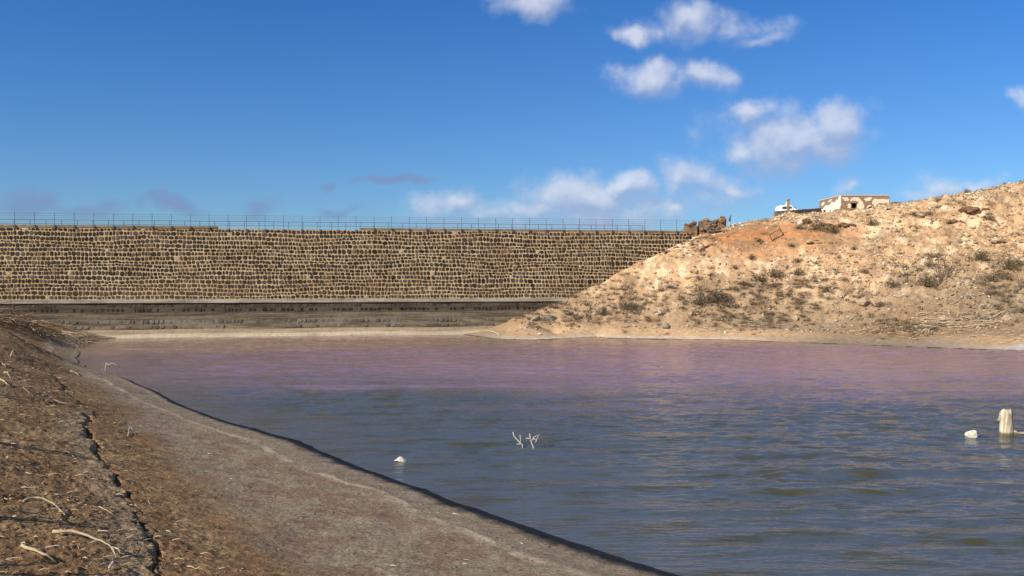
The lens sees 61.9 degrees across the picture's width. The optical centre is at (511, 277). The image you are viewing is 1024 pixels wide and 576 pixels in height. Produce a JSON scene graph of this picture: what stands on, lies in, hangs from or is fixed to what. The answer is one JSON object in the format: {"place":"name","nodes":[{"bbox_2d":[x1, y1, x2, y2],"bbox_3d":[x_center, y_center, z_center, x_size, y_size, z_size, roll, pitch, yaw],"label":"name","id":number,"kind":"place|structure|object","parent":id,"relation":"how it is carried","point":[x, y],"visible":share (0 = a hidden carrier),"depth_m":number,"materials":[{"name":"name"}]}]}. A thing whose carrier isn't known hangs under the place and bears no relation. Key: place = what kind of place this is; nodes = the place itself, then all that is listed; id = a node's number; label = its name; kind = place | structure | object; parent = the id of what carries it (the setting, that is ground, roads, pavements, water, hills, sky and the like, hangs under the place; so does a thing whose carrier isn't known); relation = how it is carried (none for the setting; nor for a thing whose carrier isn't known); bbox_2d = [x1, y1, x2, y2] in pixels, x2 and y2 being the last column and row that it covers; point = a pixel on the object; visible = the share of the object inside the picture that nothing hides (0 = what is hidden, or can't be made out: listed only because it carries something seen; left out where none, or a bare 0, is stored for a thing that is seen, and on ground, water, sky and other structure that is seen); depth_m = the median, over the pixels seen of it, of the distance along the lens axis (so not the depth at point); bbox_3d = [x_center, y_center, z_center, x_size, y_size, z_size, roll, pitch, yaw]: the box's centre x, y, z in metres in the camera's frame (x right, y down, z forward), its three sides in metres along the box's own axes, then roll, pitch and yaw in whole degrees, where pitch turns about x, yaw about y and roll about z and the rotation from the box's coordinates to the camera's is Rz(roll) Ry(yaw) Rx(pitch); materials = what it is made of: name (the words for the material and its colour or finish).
{"place":"outdoors","nodes":[
{"label":"outdoors","id":0,"kind":"place"},
{"bbox_2d":[0,181,1023,575],"bbox_3d":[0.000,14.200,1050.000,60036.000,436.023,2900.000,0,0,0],"label":"ground","id":1,"kind":"structure","parent":0,"point":[336,529],"depth_m":32.28,"materials":[{"name":"soil"}]},
{"bbox_2d":[0,388,66,403],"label":"branch","id":2,"kind":"object","parent":1,"relation":"on","point":[29,397],"visible":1,"depth_m":36.94,"materials":[{"name":"brown wood"}]},
{"bbox_2d":[20,544,54,562],"bbox_3d":[-9.315,5.414,16.727,0.929,0.265,0.115,0,0,24],"label":"stick","id":3,"kind":"object","parent":1,"relation":"on","point":[24,546],"visible":1,"depth_m":16.68,"materials":[{"name":"brown wood"}]},
{"bbox_2d":[22,497,65,514],"bbox_3d":[-10.885,5.362,20.080,1.331,0.266,0.352,0,0,19],"label":"stick","id":4,"kind":"object","parent":1,"relation":"on","point":[25,499],"visible":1,"depth_m":20.25,"materials":[{"name":"brown wood"}]},
{"bbox_2d":[0,301,107,345],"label":"brush heap","id":5,"kind":"object","parent":1,"relation":"on","point":[27,322],"visible":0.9,"depth_m":90.23,"materials":[{"name":"brown wood"}]},
{"bbox_2d":[52,529,120,557],"bbox_3d":[-8.931,5.583,18.022,1.812,0.384,0.311,0,0,21],"label":"branch","id":6,"kind":"object","parent":1,"relation":"on","point":[80,533],"visible":1,"depth_m":18.19,"materials":[{"name":"brown wood"}]},
{"bbox_2d":[0,329,621,575],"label":"twig litter","id":7,"kind":"object","parent":1,"relation":"on","point":[130,536],"visible":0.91,"depth_m":20.42,"materials":[{"name":"brown wood"}]},
{"bbox_2d":[0,326,622,575],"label":"soil clods","id":8,"kind":"object","parent":1,"relation":"on","point":[109,482],"visible":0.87,"depth_m":22.32,"materials":[{"name":"soil"}]},
{"bbox_2d":[0,224,691,337],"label":"dam wall","id":9,"kind":"structure","parent":1,"relation":"on","point":[121,281],"depth_m":110.38,"materials":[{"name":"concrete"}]},
{"bbox_2d":[0,219,642,229],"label":"pipe railing","id":10,"kind":"object","parent":9,"relation":"on","point":[229,225],"visible":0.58,"depth_m":113.83,"materials":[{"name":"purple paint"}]},
{"bbox_2d":[4,212,724,232],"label":"wire fence","id":11,"kind":"object","parent":9,"relation":"on","point":[246,223],"visible":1,"depth_m":112.09,"materials":[{"name":"grey metal"}]},
{"bbox_2d":[531,316,539,320],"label":"boulder","id":12,"kind":"object","parent":1,"relation":"on","point":[535,318],"visible":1,"depth_m":111.75,"materials":[{"name":"beige stone"}]},
{"bbox_2d":[540,314,557,320],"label":"boulder","id":13,"kind":"object","parent":1,"relation":"on","point":[548,317],"visible":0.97,"depth_m":111.64,"materials":[{"name":"grey stone"}]},
{"bbox_2d":[596,308,606,314],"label":"shrub","id":14,"kind":"object","parent":1,"relation":"on","point":[603,311],"visible":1,"depth_m":110.33,"materials":[{"name":"brown plant"}]},
{"bbox_2d":[617,299,640,310],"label":"shrub","id":15,"kind":"object","parent":1,"relation":"on","point":[630,307],"visible":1,"depth_m":110.08,"materials":[{"name":"brown plant"}]},
{"bbox_2d":[658,309,665,314],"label":"boulder","id":16,"kind":"object","parent":1,"relation":"on","point":[663,311],"visible":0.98,"depth_m":108.79,"materials":[{"name":"stone"}]},
{"bbox_2d":[662,322,669,327],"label":"boulder","id":17,"kind":"object","parent":1,"relation":"on","point":[665,325],"visible":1,"depth_m":106.29,"materials":[{"name":"beige stone"}]},
{"bbox_2d":[687,292,711,304],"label":"shrub","id":18,"kind":"object","parent":1,"relation":"on","point":[700,299],"visible":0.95,"depth_m":108.67,"materials":[{"name":"brown plant"}]},
{"bbox_2d":[693,275,705,297],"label":"dead bush","id":19,"kind":"object","parent":1,"relation":"on","point":[699,286],"visible":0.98,"depth_m":109.74,"materials":[{"name":"brown plant"}]},
{"bbox_2d":[682,216,725,236],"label":"ruined tower","id":20,"kind":"structure","parent":1,"relation":"on","point":[712,226],"depth_m":127.40,"materials":[{"name":"stone"}]},
{"bbox_2d":[707,230,728,232],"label":"stone heap","id":21,"kind":"object","parent":1,"relation":"on","point":[713,231],"visible":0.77,"depth_m":124.13,"materials":[{"name":"brown stone"}]},
{"bbox_2d":[704,287,732,302],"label":"shrub","id":22,"kind":"object","parent":1,"relation":"on","point":[718,299],"visible":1,"depth_m":108.61,"materials":[{"name":"brown plant"}]},
{"bbox_2d":[751,273,765,281],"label":"shrub","id":23,"kind":"object","parent":1,"relation":"on","point":[759,279],"visible":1,"depth_m":111.33,"materials":[{"name":"plant"}]},
{"bbox_2d":[513,182,1023,339],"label":"dry scrub","id":24,"kind":"object","parent":1,"relation":"on","point":[775,285],"visible":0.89,"depth_m":108.14,"materials":[{"name":"brown plant"}]},
{"bbox_2d":[515,180,1023,335],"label":"rubble","id":25,"kind":"object","parent":1,"relation":"on","point":[898,271],"visible":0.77,"depth_m":109.58,"materials":[{"name":"stone"}]},
{"bbox_2d":[515,320,1023,341],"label":"shore driftwood","id":26,"kind":"object","parent":1,"relation":"on","point":[976,333],"visible":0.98,"depth_m":99.75,"materials":[{"name":"brown wood"}]},
{"bbox_2d":[759,267,783,277],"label":"shrub","id":27,"kind":"object","parent":1,"relation":"on","point":[773,273],"visible":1,"depth_m":111.36,"materials":[{"name":"plant"}]},
{"bbox_2d":[774,210,793,216],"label":"yard wall","id":28,"kind":"structure","parent":1,"relation":"on","point":[776,213],"depth_m":148.01,"materials":[{"name":"stone"}]},
{"bbox_2d":[775,205,797,210],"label":"white van","id":29,"kind":"object","parent":1,"relation":"on","point":[781,208],"visible":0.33,"depth_m":154.65,"materials":[{"name":"paint"}]},
{"bbox_2d":[786,199,789,212],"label":"gate pillar","id":30,"kind":"structure","parent":1,"relation":"on","point":[788,205],"depth_m":147.40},
{"bbox_2d":[791,315,798,320],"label":"boulder","id":31,"kind":"object","parent":1,"relation":"on","point":[795,318],"visible":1,"depth_m":104.83,"materials":[{"name":"stone"}]},
{"bbox_2d":[791,268,804,274],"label":"shrub","id":32,"kind":"object","parent":1,"relation":"on","point":[799,272],"visible":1,"depth_m":111.08,"materials":[{"name":"brown plant"}]},
{"bbox_2d":[792,222,808,229],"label":"shrub","id":33,"kind":"object","parent":1,"relation":"on","point":[799,227],"visible":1,"depth_m":119.85,"materials":[{"name":"brown plant"}]},
{"bbox_2d":[802,218,811,224],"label":"boulder","id":34,"kind":"object","parent":1,"relation":"on","point":[806,220],"visible":0.86,"depth_m":121.54,"materials":[{"name":"stone"}]},
{"bbox_2d":[794,208,820,213],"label":"yard wall","id":35,"kind":"structure","parent":1,"relation":"on","point":[800,211],"depth_m":153.49,"materials":[{"name":"stone"}]},
{"bbox_2d":[805,219,827,230],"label":"shrub","id":36,"kind":"object","parent":1,"relation":"on","point":[820,227],"visible":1,"depth_m":118.31,"materials":[{"name":"brown plant"}]},
{"bbox_2d":[818,284,834,290],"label":"shrub","id":37,"kind":"object","parent":1,"relation":"on","point":[826,288],"visible":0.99,"depth_m":107.11,"materials":[{"name":"brown plant"}]},
{"bbox_2d":[824,224,838,232],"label":"shrub","id":38,"kind":"object","parent":1,"relation":"on","point":[833,230],"visible":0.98,"depth_m":117.47,"materials":[{"name":"brown plant"}]},
{"bbox_2d":[833,222,856,226],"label":"outcrop","id":39,"kind":"object","parent":1,"relation":"on","point":[842,224],"visible":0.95,"depth_m":118.50,"materials":[{"name":"brown stone"}]},
{"bbox_2d":[834,203,855,209],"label":"broken wall","id":40,"kind":"structure","parent":1,"relation":"on","point":[843,206],"depth_m":156.80,"materials":[{"name":"beige stone"}]},
{"bbox_2d":[819,195,889,211],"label":"ruined house","id":41,"kind":"structure","parent":1,"relation":"on","point":[859,202],"depth_m":160.09,"materials":[{"name":"paint"}]},
{"bbox_2d":[855,298,867,305],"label":"boulder","id":42,"kind":"object","parent":1,"relation":"on","point":[862,301],"visible":1,"depth_m":103.14,"materials":[{"name":"stone"}]},
{"bbox_2d":[862,216,878,225],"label":"shrub","id":43,"kind":"object","parent":1,"relation":"on","point":[871,223],"visible":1,"depth_m":117.18,"materials":[{"name":"brown plant"}]},
{"bbox_2d":[874,299,887,306],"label":"shrub","id":44,"kind":"object","parent":1,"relation":"on","point":[878,304],"visible":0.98,"depth_m":102.78,"materials":[{"name":"brown plant"}]},
{"bbox_2d":[884,278,900,286],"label":"shrub","id":45,"kind":"object","parent":1,"relation":"on","point":[893,284],"visible":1,"depth_m":104.43,"materials":[{"name":"brown plant"}]},
{"bbox_2d":[900,257,908,277],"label":"dead bush","id":46,"kind":"object","parent":1,"relation":"on","point":[903,266],"visible":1,"depth_m":105.64,"materials":[{"name":"brown plant"}]},
{"bbox_2d":[913,270,937,286],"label":"shrub","id":47,"kind":"object","parent":1,"relation":"on","point":[925,282],"visible":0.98,"depth_m":103.22,"materials":[{"name":"plant"}]},
{"bbox_2d":[920,223,958,284],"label":"bare tree","id":48,"kind":"object","parent":1,"relation":"on","point":[940,280],"visible":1,"depth_m":103.54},
{"bbox_2d":[909,310,974,338],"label":"branch","id":49,"kind":"object","parent":1,"relation":"on","point":[932,327],"visible":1,"depth_m":96.68,"materials":[{"name":"brown wood"}]},
{"bbox_2d":[938,315,949,321],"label":"boulder","id":50,"kind":"object","parent":1,"relation":"on","point":[943,317],"visible":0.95,"depth_m":98.27,"materials":[{"name":"stone"}]},
{"bbox_2d":[946,220,963,223],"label":"outcrop","id":51,"kind":"object","parent":1,"relation":"on","point":[952,221],"visible":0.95,"depth_m":113.56,"materials":[{"name":"brown stone"}]},
{"bbox_2d":[915,310,1003,327],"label":"driftwood heap","id":52,"kind":"object","parent":1,"relation":"on","point":[954,321],"visible":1,"depth_m":97.45,"materials":[{"name":"brown wood"}]},
{"bbox_2d":[958,206,989,213],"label":"outcrop","id":53,"kind":"object","parent":1,"relation":"on","point":[968,209],"visible":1,"depth_m":114.54,"materials":[{"name":"brown stone"}]},
{"bbox_2d":[971,251,980,258],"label":"boulder","id":54,"kind":"object","parent":1,"relation":"on","point":[972,254],"visible":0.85,"depth_m":106.49,"materials":[{"name":"stone"}]},
{"bbox_2d":[968,248,992,260],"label":"shrub","id":55,"kind":"object","parent":1,"relation":"on","point":[981,257],"visible":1,"depth_m":105.14,"materials":[{"name":"plant"}]},
{"bbox_2d":[981,212,995,219],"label":"shrub","id":56,"kind":"object","parent":1,"relation":"on","point":[989,216],"visible":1,"depth_m":112.45,"materials":[{"name":"brown plant"}]},
{"bbox_2d":[977,271,1002,281],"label":"shrub","id":57,"kind":"object","parent":1,"relation":"on","point":[993,278],"visible":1,"depth_m":102.28,"materials":[{"name":"brown plant"}]},
{"bbox_2d":[990,239,1005,241],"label":"slab","id":58,"kind":"structure","parent":1,"relation":"on","point":[1001,240],"depth_m":108.20,"materials":[{"name":"stone"}]},
{"bbox_2d":[993,254,1023,269],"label":"shrub","id":59,"kind":"object","parent":1,"relation":"on","point":[1010,264],"visible":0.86,"depth_m":103.08,"materials":[{"name":"plant"}]},
{"bbox_2d":[1001,315,1017,321],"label":"boulder","id":60,"kind":"object","parent":1,"relation":"on","point":[1008,318],"visible":0.97,"depth_m":95.83,"materials":[{"name":"stone"}]},
{"bbox_2d":[1007,256,1023,290],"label":"dead bush","id":61,"kind":"object","parent":1,"relation":"on","point":[1017,277],"visible":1,"depth_m":99.68,"materials":[{"name":"brown plant"}]},
{"bbox_2d":[0,0,1023,230],"label":"sky","id":62,"kind":"structure","parent":0,"point":[305,112],"materials":[{"name":"blue"}]},
{"bbox_2d":[69,334,1023,575],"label":"water","id":63,"kind":"structure","parent":0,"point":[689,457],"depth_m":41.56,"materials":[{"name":"blue liquid"}]},
{"bbox_2d":[394,456,406,461],"bbox_3d":[-4.535,7.454,34.889,0.502,0.254,0.329,0,0,11],"label":"rock","id":64,"kind":"object","parent":63,"relation":"in","point":[400,459],"visible":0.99,"depth_m":34.77,"materials":[{"name":"white stone"}]},
{"bbox_2d":[527,434,538,447],"bbox_3d":[0.959,7.340,37.791,0.695,0.820,0.170,0,0,-5],"label":"dead branch","id":65,"kind":"object","parent":63,"relation":"in","point":[532,439],"visible":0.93,"depth_m":37.76,"materials":[{"name":"grey wood"}]},
{"bbox_2d":[965,430,976,437],"bbox_3d":[21.649,7.390,40.291,0.481,0.422,0.496,0,0,4],"label":"rock","id":66,"kind":"object","parent":63,"relation":"in","point":[972,434],"visible":1,"depth_m":40.11,"materials":[{"name":"white stone"}]},
{"bbox_2d":[996,409,1017,434],"bbox_3d":[23.689,7.147,40.964,1.014,1.707,0.604,0,0,0],"label":"tree stump","id":67,"kind":"object","parent":63,"relation":"in","point":[1006,423],"visible":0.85,"depth_m":40.77,"materials":[{"name":"beige wood"}]}
]}

